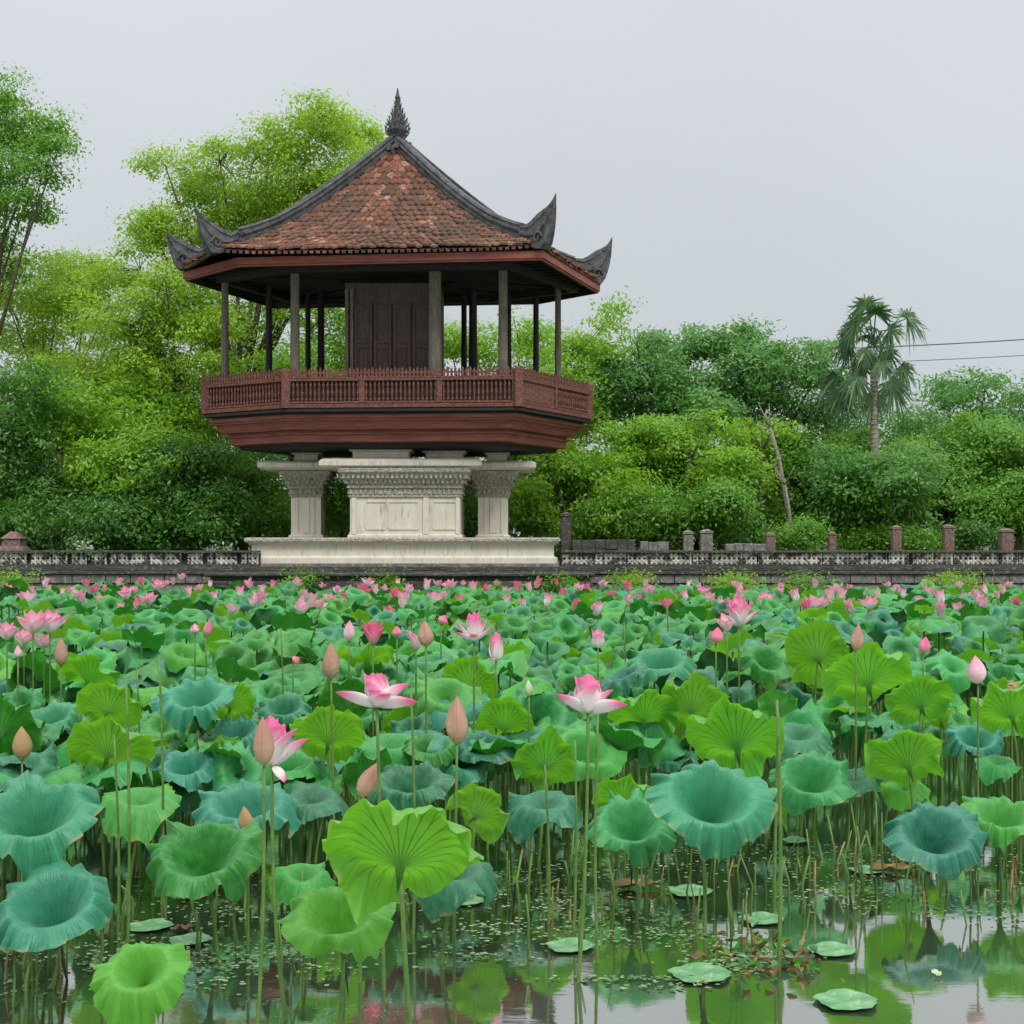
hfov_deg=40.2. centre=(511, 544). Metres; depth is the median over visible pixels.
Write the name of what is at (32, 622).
lotus flower
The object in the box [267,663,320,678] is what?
lotus leaf
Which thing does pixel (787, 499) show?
bare trunk
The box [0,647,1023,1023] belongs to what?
pond water
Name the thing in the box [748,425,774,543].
bare trunk
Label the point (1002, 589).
lotus bud
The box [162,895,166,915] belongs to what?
lotus stalk
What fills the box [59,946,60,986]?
dry stalk
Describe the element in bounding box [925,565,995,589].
marsh plant
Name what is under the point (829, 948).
floating leaf
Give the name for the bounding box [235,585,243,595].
lotus bud
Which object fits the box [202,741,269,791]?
lotus leaf
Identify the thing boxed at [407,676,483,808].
lotus leaf
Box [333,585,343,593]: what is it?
lotus flower
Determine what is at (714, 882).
lotus stalk
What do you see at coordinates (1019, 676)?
lotus leaf
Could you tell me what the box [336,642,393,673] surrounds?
lotus leaf
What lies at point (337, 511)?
leafy shrub
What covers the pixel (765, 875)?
lotus stalk
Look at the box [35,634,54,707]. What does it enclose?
lotus flower
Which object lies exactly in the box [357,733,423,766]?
lotus leaf
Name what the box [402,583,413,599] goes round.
lotus flower
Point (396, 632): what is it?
lotus bud
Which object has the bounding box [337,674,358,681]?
lotus leaf
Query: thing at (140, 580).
lotus bud
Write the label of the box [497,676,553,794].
lotus leaf
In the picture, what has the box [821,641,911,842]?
lotus leaf
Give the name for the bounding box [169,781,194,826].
lotus leaf
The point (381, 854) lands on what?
lotus leaf
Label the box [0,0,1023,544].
sky
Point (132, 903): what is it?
lotus stalk
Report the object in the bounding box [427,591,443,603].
lotus flower
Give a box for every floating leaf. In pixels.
[130,918,173,930]
[169,932,212,944]
[463,896,483,904]
[545,937,594,951]
[666,884,712,895]
[667,962,731,982]
[738,911,783,923]
[782,836,806,842]
[807,941,855,955]
[813,988,877,1009]
[848,865,880,873]
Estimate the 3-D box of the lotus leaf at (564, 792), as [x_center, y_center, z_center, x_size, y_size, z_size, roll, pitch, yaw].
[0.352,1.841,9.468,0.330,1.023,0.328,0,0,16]
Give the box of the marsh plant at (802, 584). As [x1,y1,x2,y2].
[766,567,836,591]
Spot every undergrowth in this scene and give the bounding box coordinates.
[1,522,71,549]
[55,515,171,549]
[541,511,657,556]
[694,515,783,549]
[751,512,838,549]
[819,520,917,549]
[883,519,955,549]
[939,515,1018,549]
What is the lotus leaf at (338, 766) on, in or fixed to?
on the pond water
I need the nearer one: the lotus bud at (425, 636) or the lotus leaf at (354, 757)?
the lotus leaf at (354, 757)
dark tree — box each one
[0,343,95,549]
[1,429,259,549]
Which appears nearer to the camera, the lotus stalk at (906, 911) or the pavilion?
the lotus stalk at (906, 911)
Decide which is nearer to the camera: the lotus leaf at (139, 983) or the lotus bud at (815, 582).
the lotus leaf at (139, 983)
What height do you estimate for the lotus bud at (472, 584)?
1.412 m
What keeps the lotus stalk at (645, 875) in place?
on the pond water
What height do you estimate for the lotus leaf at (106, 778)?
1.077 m
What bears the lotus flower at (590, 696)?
on the pond water
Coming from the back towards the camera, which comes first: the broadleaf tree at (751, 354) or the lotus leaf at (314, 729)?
the broadleaf tree at (751, 354)
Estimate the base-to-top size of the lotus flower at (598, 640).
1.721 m
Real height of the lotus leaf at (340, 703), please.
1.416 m
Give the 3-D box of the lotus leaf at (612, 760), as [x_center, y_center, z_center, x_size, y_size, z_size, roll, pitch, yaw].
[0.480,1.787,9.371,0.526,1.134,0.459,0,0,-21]
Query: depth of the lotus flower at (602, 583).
29.25 m
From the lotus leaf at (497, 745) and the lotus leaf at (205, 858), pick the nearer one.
the lotus leaf at (205, 858)
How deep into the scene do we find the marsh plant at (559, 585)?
35.83 m
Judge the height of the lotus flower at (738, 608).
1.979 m
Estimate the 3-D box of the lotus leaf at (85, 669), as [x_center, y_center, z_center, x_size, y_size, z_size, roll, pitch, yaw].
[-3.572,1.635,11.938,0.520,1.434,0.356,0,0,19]
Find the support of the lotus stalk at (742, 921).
on the pond water
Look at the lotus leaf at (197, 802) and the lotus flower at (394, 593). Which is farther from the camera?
the lotus flower at (394, 593)
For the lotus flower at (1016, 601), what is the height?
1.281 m
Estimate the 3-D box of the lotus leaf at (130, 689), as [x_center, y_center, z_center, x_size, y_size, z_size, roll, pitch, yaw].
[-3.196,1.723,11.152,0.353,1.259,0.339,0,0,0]
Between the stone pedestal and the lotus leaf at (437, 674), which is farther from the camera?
the stone pedestal
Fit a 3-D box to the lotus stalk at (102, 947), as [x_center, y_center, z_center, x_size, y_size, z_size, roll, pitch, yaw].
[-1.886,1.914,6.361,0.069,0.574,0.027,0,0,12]
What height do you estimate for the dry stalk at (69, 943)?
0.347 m
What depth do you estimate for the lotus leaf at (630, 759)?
9.71 m
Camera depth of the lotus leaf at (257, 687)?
11.27 m
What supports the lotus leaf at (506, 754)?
on the pond water
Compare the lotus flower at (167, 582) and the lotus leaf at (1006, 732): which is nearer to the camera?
the lotus leaf at (1006, 732)
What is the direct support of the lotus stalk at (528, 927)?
on the pond water
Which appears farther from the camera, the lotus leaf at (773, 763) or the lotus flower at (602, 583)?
the lotus flower at (602, 583)
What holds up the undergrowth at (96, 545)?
on the ground
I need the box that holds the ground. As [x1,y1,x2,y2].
[76,545,990,563]
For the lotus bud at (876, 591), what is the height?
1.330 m
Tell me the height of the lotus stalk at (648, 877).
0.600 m
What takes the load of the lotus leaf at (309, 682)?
on the pond water
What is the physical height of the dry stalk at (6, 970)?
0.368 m
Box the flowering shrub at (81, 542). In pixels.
[46,533,112,559]
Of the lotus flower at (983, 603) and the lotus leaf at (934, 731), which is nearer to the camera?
the lotus leaf at (934, 731)
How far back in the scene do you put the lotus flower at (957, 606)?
21.04 m
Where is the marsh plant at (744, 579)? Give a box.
[702,567,766,590]
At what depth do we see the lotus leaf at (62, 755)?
9.14 m
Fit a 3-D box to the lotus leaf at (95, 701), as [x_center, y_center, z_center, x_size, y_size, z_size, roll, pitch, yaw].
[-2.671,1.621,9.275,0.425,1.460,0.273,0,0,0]
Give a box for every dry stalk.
[4,950,23,981]
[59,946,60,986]
[66,941,83,968]
[540,878,559,892]
[551,886,552,928]
[554,899,571,922]
[601,888,611,916]
[660,867,663,899]
[689,878,694,924]
[728,859,733,893]
[745,890,748,928]
[814,860,816,900]
[837,841,844,879]
[853,837,856,884]
[923,890,925,908]
[984,888,996,898]
[1009,857,1014,892]
[1012,868,1018,885]
[1015,854,1017,874]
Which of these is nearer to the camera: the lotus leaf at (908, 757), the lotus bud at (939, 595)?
the lotus leaf at (908, 757)
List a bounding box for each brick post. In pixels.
[764,532,775,549]
[827,531,836,549]
[890,525,901,549]
[941,524,954,549]
[997,528,1014,549]
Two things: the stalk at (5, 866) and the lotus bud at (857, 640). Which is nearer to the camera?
the stalk at (5, 866)
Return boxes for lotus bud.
[12,726,32,881]
[14,646,21,706]
[29,586,34,592]
[42,576,49,586]
[54,638,67,702]
[67,586,76,596]
[74,588,86,603]
[102,584,106,595]
[133,596,141,609]
[137,577,143,585]
[184,586,191,598]
[190,624,199,680]
[203,620,211,675]
[208,591,217,603]
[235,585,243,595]
[238,806,253,950]
[253,716,273,1023]
[259,584,265,591]
[270,579,276,596]
[292,656,299,692]
[301,588,307,599]
[306,593,316,611]
[322,643,339,819]
[343,621,354,807]
[357,763,376,982]
[370,583,377,593]
[392,626,401,695]
[397,591,409,607]
[418,621,433,805]
[424,578,430,589]
[438,615,446,668]
[446,696,468,944]
[469,581,476,588]
[504,595,510,601]
[514,581,520,591]
[518,598,525,605]
[524,582,531,591]
[525,680,532,849]
[534,577,542,587]
[544,592,553,605]
[559,587,566,595]
[572,599,580,609]
[583,583,590,590]
[622,580,631,591]
[642,579,647,587]
[679,589,687,599]
[710,627,722,687]
[734,582,742,589]
[736,588,744,594]
[776,586,784,598]
[788,588,799,599]
[799,599,810,622]
[812,579,817,587]
[824,589,833,605]
[837,588,847,598]
[843,598,852,619]
[850,624,863,839]
[873,589,880,594]
[899,589,906,599]
[919,637,929,802]
[932,589,944,602]
[936,600,946,615]
[966,656,986,796]
[979,583,987,593]
[993,590,999,598]
[998,584,1005,603]
[1006,681,1018,801]
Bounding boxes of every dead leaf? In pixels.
[174,923,193,929]
[614,876,659,887]
[690,950,708,958]
[873,861,915,870]
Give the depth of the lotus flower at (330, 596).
22.67 m
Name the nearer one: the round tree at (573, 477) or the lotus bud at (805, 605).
the lotus bud at (805, 605)
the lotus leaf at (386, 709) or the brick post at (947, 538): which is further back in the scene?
the brick post at (947, 538)
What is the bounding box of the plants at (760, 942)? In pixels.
[706,921,844,981]
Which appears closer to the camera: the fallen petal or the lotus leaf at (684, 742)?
the fallen petal
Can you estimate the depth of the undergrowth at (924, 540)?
41.81 m
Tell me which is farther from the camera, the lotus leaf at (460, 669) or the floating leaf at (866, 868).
the lotus leaf at (460, 669)
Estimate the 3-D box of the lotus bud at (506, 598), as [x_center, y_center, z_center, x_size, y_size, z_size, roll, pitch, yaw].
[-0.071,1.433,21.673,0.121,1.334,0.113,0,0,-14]
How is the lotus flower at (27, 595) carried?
on the pond water
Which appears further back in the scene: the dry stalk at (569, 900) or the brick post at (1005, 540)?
the brick post at (1005, 540)
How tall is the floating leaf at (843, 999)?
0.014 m
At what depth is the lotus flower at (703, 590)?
27.37 m
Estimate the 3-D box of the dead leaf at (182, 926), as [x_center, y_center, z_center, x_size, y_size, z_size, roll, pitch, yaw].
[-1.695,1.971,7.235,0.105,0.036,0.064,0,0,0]
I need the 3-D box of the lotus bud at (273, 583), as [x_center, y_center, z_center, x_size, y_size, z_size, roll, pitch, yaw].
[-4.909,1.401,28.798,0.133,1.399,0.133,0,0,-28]
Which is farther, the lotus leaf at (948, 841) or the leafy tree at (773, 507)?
the leafy tree at (773, 507)
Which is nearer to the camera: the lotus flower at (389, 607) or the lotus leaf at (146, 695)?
the lotus leaf at (146, 695)
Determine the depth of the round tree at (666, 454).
43.91 m
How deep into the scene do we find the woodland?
60.66 m
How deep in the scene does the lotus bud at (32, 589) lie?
28.17 m
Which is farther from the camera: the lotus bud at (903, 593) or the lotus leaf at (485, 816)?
the lotus bud at (903, 593)
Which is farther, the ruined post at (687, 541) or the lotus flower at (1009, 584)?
the ruined post at (687, 541)
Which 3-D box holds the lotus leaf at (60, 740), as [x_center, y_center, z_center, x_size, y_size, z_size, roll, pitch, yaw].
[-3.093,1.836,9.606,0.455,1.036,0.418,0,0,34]
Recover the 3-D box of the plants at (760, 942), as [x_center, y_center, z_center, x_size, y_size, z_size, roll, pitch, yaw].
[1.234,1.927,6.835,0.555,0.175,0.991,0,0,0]
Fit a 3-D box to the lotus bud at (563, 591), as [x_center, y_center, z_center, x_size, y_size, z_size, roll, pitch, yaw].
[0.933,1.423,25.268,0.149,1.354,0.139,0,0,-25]
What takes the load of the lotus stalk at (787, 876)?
on the pond water
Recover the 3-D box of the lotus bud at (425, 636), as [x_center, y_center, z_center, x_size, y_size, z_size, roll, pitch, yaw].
[-0.603,1.440,9.807,0.114,1.820,0.112,0,0,0]
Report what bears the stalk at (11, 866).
on the pond water
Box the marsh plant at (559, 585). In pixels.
[527,567,587,592]
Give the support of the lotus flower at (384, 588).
on the pond water
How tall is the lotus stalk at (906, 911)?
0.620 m
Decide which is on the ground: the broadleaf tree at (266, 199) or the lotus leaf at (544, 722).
the broadleaf tree at (266, 199)
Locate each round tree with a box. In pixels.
[0,364,242,544]
[508,436,687,565]
[582,403,809,549]
[865,409,1023,549]
[945,414,1023,549]
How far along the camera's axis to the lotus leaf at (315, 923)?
5.71 m
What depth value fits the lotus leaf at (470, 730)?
9.63 m
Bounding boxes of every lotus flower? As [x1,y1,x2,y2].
[0,622,21,692]
[14,629,37,685]
[16,591,36,600]
[16,610,52,689]
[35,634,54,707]
[41,609,68,699]
[81,579,90,587]
[87,584,99,593]
[116,577,124,598]
[117,586,130,599]
[131,585,139,598]
[139,592,157,607]
[150,578,166,589]
[162,580,169,586]
[177,573,185,580]
[193,584,202,589]
[225,602,238,615]
[243,577,253,588]
[248,589,263,612]
[257,591,268,604]
[265,715,306,1019]
[292,576,303,591]
[295,596,310,614]
[313,597,327,611]
[322,593,337,599]
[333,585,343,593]
[335,673,416,989]
[357,583,372,592]
[360,577,374,586]
[362,620,383,804]
[380,584,389,590]
[383,605,395,611]
[389,587,404,596]
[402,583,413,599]
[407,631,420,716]
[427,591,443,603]
[433,579,441,586]
[438,590,448,598]
[440,578,457,594]
[454,612,494,783]
[482,583,491,590]
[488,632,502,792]
[556,674,626,982]
[574,582,583,590]
[591,601,603,621]
[592,628,604,782]
[598,578,608,586]
[607,590,615,596]
[624,593,633,604]
[641,585,655,595]
[658,597,673,613]
[698,586,710,595]
[705,591,714,601]
[713,613,734,696]
[717,594,758,703]
[730,580,739,594]
[758,591,774,603]
[804,594,824,607]
[817,596,828,607]
[827,583,844,597]
[858,595,877,611]
[882,581,890,587]
[892,583,899,591]
[925,587,934,593]
[951,601,963,611]
[955,581,963,588]
[968,589,981,603]
[973,590,983,607]
[978,597,987,607]
[1005,581,1013,587]
[1008,595,1020,605]
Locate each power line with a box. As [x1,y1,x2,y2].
[704,355,1023,365]
[795,339,1023,350]
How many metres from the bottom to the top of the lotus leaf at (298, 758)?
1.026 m
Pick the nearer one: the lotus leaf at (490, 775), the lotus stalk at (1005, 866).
the lotus stalk at (1005, 866)
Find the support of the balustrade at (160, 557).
on the embankment wall at (675, 577)
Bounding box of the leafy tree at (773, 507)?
[728,421,941,549]
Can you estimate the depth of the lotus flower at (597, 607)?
18.04 m
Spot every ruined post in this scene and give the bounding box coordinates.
[682,530,693,549]
[698,529,713,549]
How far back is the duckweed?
7.21 m
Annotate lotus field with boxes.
[0,578,1023,791]
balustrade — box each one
[0,550,260,565]
[560,550,1023,565]
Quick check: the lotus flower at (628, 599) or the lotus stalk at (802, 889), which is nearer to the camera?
the lotus stalk at (802, 889)
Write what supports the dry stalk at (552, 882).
on the pond water
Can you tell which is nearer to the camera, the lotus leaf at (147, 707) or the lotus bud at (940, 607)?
the lotus leaf at (147, 707)
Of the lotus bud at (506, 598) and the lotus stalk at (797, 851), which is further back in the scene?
the lotus bud at (506, 598)
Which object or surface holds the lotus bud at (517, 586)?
on the pond water
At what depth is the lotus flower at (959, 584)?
29.42 m
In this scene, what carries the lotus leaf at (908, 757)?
on the pond water
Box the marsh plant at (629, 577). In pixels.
[598,567,660,589]
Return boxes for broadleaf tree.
[0,233,168,549]
[12,244,263,528]
[106,83,387,549]
[183,298,351,481]
[444,285,649,476]
[573,320,794,549]
[660,313,867,543]
[786,437,956,549]
[826,364,1023,549]
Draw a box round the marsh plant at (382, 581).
[350,565,414,593]
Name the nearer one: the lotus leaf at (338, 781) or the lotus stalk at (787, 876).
the lotus stalk at (787, 876)
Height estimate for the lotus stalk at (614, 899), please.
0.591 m
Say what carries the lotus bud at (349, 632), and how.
on the pond water
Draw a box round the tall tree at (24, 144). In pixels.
[0,60,94,334]
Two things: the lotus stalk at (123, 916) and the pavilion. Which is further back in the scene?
the pavilion
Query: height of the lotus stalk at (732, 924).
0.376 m
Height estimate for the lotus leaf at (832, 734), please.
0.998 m
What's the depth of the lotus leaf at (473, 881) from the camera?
6.49 m
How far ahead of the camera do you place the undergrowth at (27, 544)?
43.14 m
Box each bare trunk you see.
[676,436,702,549]
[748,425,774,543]
[756,403,796,549]
[772,465,794,549]
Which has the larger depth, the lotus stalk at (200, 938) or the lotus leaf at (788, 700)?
the lotus leaf at (788, 700)
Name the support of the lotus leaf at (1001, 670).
on the pond water
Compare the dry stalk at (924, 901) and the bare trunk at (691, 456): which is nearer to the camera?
the dry stalk at (924, 901)
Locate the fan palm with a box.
[814,294,929,549]
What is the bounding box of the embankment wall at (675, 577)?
[0,566,1023,596]
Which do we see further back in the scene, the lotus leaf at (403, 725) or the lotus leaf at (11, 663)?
the lotus leaf at (11, 663)
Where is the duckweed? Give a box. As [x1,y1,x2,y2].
[0,827,1023,1004]
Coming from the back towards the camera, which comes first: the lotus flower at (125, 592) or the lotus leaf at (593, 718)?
the lotus flower at (125, 592)
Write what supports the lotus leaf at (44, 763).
on the pond water
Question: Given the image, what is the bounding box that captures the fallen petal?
[931,969,941,975]
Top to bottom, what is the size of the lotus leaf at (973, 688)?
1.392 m
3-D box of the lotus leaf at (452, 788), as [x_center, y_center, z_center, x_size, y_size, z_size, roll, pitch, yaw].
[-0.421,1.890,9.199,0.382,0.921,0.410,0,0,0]
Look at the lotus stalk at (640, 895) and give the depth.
7.34 m
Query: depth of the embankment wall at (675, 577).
37.02 m
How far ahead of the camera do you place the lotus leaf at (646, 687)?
11.16 m
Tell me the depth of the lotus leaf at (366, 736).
9.55 m
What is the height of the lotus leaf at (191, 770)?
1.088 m
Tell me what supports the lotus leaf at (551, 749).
on the pond water
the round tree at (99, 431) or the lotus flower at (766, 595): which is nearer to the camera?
the lotus flower at (766, 595)
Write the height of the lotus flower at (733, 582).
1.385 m
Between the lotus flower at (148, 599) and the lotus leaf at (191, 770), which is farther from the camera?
the lotus flower at (148, 599)
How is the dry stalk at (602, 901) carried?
on the pond water
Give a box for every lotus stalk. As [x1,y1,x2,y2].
[12,950,15,1006]
[24,959,30,1007]
[28,952,29,985]
[30,952,34,995]
[36,952,38,972]
[36,959,43,996]
[47,949,49,974]
[49,949,52,974]
[99,929,104,963]
[113,735,119,933]
[120,876,127,941]
[121,885,133,912]
[125,680,130,943]
[136,668,139,732]
[158,655,163,903]
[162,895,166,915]
[192,911,201,951]
[195,910,198,950]
[215,885,218,924]
[278,922,282,973]
[280,628,283,693]
[289,961,299,997]
[410,690,415,933]
[506,851,508,901]
[508,860,512,904]
[515,850,522,910]
[525,894,529,948]
[528,853,532,911]
[544,765,550,923]
[564,861,569,896]
[569,830,574,891]
[572,740,577,936]
[573,839,579,885]
[577,847,583,870]
[578,887,586,948]
[594,714,598,962]
[607,857,615,928]
[609,850,612,896]
[623,622,626,776]
[636,860,642,926]
[644,869,646,908]
[646,843,660,918]
[666,600,668,631]
[666,883,675,923]
[667,854,668,882]
[686,872,690,911]
[695,888,700,942]
[713,857,715,906]
[726,891,731,942]
[730,906,733,937]
[737,848,741,892]
[739,853,752,915]
[740,899,743,936]
[754,862,755,894]
[764,854,771,894]
[775,700,782,969]
[776,858,785,900]
[783,859,789,908]
[784,838,798,870]
[795,857,800,872]
[801,856,809,913]
[806,829,810,881]
[827,816,835,881]
[842,854,848,894]
[844,830,851,885]
[851,805,856,873]
[856,826,863,893]
[856,835,865,884]
[865,830,872,877]
[874,801,877,861]
[881,812,883,876]
[895,856,897,873]
[904,845,914,921]
[945,879,947,890]
[960,890,966,925]
[969,870,971,905]
[1002,851,1007,881]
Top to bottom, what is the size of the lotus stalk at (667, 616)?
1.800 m
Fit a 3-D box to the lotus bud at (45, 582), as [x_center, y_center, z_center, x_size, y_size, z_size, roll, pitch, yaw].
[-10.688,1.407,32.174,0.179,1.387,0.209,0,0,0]
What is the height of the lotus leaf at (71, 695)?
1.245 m
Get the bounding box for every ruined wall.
[572,539,634,549]
[640,541,668,549]
[724,543,765,549]
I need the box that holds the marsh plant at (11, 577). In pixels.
[0,561,44,590]
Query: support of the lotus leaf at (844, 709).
on the pond water
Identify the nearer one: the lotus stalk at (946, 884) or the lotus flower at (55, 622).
the lotus stalk at (946, 884)
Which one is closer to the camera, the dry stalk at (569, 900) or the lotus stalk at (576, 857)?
the lotus stalk at (576, 857)
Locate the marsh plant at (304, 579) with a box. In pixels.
[265,565,337,590]
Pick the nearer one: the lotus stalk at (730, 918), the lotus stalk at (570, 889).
the lotus stalk at (730, 918)
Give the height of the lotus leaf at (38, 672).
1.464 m
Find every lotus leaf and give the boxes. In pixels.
[0,650,15,679]
[0,688,41,697]
[0,697,45,753]
[0,740,71,767]
[0,742,57,881]
[0,761,61,879]
[0,770,105,968]
[0,859,113,988]
[3,684,45,709]
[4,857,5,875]
[5,654,66,706]
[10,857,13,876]
[16,667,42,686]
[31,699,82,745]
[31,723,63,752]
[44,763,81,785]
[45,678,65,702]
[48,696,75,704]
[48,714,85,741]
[50,736,75,762]
[58,654,120,687]
[63,686,81,701]
[67,714,155,875]
[72,762,101,825]
[75,681,141,847]
[77,772,106,863]
[82,759,152,878]
[83,763,132,858]
[89,942,191,1023]
[100,787,181,899]
[101,768,161,870]
[113,683,132,697]
[129,710,149,731]
[132,686,166,710]
[132,738,175,849]
[136,713,189,821]
[144,705,151,713]
[144,783,174,881]
[145,818,261,954]
[147,745,173,835]
[148,696,159,712]
[154,746,215,826]
[157,673,236,824]
[168,733,188,825]
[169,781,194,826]
[177,730,240,751]
[177,749,188,821]
[185,719,215,741]
[187,733,195,742]
[191,779,300,908]
[192,783,203,810]
[196,739,246,770]
[197,665,222,681]
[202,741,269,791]
[207,715,217,733]
[208,712,257,748]
[208,735,239,746]
[215,696,264,722]
[216,680,255,720]
[219,678,238,684]
[241,677,254,685]
[246,675,300,700]
[250,737,302,843]
[254,691,311,732]
[264,671,323,698]
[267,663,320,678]
[269,862,335,904]
[274,749,319,855]
[274,756,343,848]
[276,886,396,1023]
[279,684,322,715]
[281,782,348,863]
[283,756,337,859]
[289,704,365,819]
[297,661,345,706]
[306,773,343,860]
[316,678,375,805]
[322,798,483,1023]
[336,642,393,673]
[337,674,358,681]
[338,737,368,798]
[342,748,396,801]
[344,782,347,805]
[346,730,370,806]
[352,673,388,736]
[353,709,381,804]
[357,669,395,736]
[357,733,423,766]
[368,760,454,810]
[375,684,392,729]
[379,710,389,723]
[382,704,414,732]
[390,712,431,735]
[398,671,412,697]
[399,667,424,694]
[401,729,444,735]
[401,732,455,804]
[407,667,444,687]
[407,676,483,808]
[413,861,499,964]
[427,733,488,823]
[430,693,490,816]
[441,655,498,698]
[445,783,509,849]
[448,767,462,824]
[453,729,516,847]
[458,727,472,825]
[468,712,521,808]
[468,738,526,848]
[475,697,533,831]
[476,771,487,839]
[483,770,513,784]
[486,660,516,788]
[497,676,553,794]
[497,681,554,788]
[501,730,524,792]
[502,727,546,834]
[504,708,527,812]
[506,790,584,882]
[510,724,574,862]
[515,683,577,729]
[530,674,555,782]
[534,716,591,790]
[555,722,592,828]
[559,699,585,794]
[559,724,627,843]
[559,760,584,839]
[580,662,609,780]
[582,712,613,779]
[583,779,600,823]
[588,787,675,904]
[591,774,649,877]
[594,720,665,778]
[599,663,647,775]
[603,654,658,783]
[607,689,678,786]
[607,722,635,774]
[617,721,684,784]
[625,646,696,773]
[625,664,654,689]
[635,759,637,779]
[636,759,656,772]
[644,759,777,932]
[659,748,698,833]
[661,672,722,763]
[665,677,674,684]
[674,666,731,701]
[675,735,691,764]
[680,738,721,766]
[685,692,784,865]
[728,680,756,703]
[740,700,758,710]
[741,643,789,693]
[757,688,797,913]
[768,750,856,858]
[769,722,835,834]
[771,753,801,821]
[776,680,816,709]
[782,698,832,817]
[784,621,848,807]
[816,692,852,760]
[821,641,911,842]
[821,715,850,757]
[824,724,835,740]
[830,704,871,797]
[831,726,876,768]
[836,766,883,848]
[837,712,885,799]
[864,729,943,808]
[868,712,924,732]
[871,700,874,778]
[873,651,900,711]
[876,698,883,735]
[879,780,931,816]
[881,724,930,775]
[881,801,987,898]
[884,675,955,803]
[900,661,941,684]
[921,708,958,805]
[921,725,948,799]
[924,704,969,793]
[925,648,970,786]
[933,675,969,788]
[938,708,970,801]
[945,725,1004,796]
[960,795,1023,887]
[966,659,994,778]
[970,681,1023,835]
[971,716,1018,795]
[974,755,1023,796]
[982,659,1023,685]
[996,677,1023,788]
[1003,728,1023,800]
[1013,672,1023,680]
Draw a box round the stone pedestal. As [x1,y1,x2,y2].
[0,531,30,549]
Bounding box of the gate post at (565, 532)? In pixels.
[560,512,571,549]
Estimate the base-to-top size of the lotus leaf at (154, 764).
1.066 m
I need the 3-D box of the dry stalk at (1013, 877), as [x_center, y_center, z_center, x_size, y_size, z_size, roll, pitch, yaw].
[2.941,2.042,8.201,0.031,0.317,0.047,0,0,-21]
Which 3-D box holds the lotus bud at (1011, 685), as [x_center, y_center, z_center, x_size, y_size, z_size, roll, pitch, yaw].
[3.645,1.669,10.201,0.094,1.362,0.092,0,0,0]
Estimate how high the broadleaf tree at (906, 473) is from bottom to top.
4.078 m
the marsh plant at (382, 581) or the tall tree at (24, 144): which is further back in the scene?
the tall tree at (24, 144)
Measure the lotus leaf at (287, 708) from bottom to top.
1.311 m
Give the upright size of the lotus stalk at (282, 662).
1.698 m
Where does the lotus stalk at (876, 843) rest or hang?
on the pond water
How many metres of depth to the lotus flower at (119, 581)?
31.33 m
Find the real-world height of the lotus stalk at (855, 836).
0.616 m
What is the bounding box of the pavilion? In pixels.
[166,88,611,593]
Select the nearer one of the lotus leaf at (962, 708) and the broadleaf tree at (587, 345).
the lotus leaf at (962, 708)
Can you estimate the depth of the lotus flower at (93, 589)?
27.81 m
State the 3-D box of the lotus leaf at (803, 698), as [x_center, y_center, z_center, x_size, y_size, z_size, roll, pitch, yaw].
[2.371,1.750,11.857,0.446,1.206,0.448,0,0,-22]
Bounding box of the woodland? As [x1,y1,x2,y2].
[0,359,1023,559]
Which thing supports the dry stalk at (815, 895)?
on the pond water
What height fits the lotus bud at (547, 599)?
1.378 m
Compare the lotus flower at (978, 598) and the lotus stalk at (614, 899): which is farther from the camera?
the lotus flower at (978, 598)
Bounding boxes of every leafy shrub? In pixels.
[186,440,333,549]
[284,456,474,537]
[464,457,541,537]
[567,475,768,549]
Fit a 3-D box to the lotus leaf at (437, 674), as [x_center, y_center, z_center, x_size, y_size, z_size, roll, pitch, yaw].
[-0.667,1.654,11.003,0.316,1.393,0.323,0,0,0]
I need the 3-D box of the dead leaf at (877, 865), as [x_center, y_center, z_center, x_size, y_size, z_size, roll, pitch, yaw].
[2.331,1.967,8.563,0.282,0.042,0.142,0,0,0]
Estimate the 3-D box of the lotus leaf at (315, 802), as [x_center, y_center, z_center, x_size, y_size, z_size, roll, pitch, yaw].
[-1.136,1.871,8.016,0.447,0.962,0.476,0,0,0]
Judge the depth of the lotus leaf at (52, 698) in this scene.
11.02 m
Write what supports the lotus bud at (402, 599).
on the pond water
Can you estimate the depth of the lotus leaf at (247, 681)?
11.46 m
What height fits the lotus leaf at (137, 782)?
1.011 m
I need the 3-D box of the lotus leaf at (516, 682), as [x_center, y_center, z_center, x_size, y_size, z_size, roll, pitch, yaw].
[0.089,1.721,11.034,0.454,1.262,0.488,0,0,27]
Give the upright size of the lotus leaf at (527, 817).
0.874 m
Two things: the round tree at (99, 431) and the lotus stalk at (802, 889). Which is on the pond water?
the lotus stalk at (802, 889)
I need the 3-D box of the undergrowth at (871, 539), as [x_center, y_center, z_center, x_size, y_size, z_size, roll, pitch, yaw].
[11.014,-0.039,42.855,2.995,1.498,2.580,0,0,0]
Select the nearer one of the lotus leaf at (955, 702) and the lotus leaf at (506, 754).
the lotus leaf at (506, 754)
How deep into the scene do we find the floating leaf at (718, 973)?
6.52 m
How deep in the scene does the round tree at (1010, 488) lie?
43.43 m
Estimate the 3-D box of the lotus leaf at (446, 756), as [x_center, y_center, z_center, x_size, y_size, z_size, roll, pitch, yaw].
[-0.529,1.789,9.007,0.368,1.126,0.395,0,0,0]
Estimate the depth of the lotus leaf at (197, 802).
8.73 m
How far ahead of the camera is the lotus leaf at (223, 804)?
7.74 m
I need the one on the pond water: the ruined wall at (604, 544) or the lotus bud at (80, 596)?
the lotus bud at (80, 596)
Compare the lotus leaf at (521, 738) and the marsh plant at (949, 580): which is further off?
the marsh plant at (949, 580)

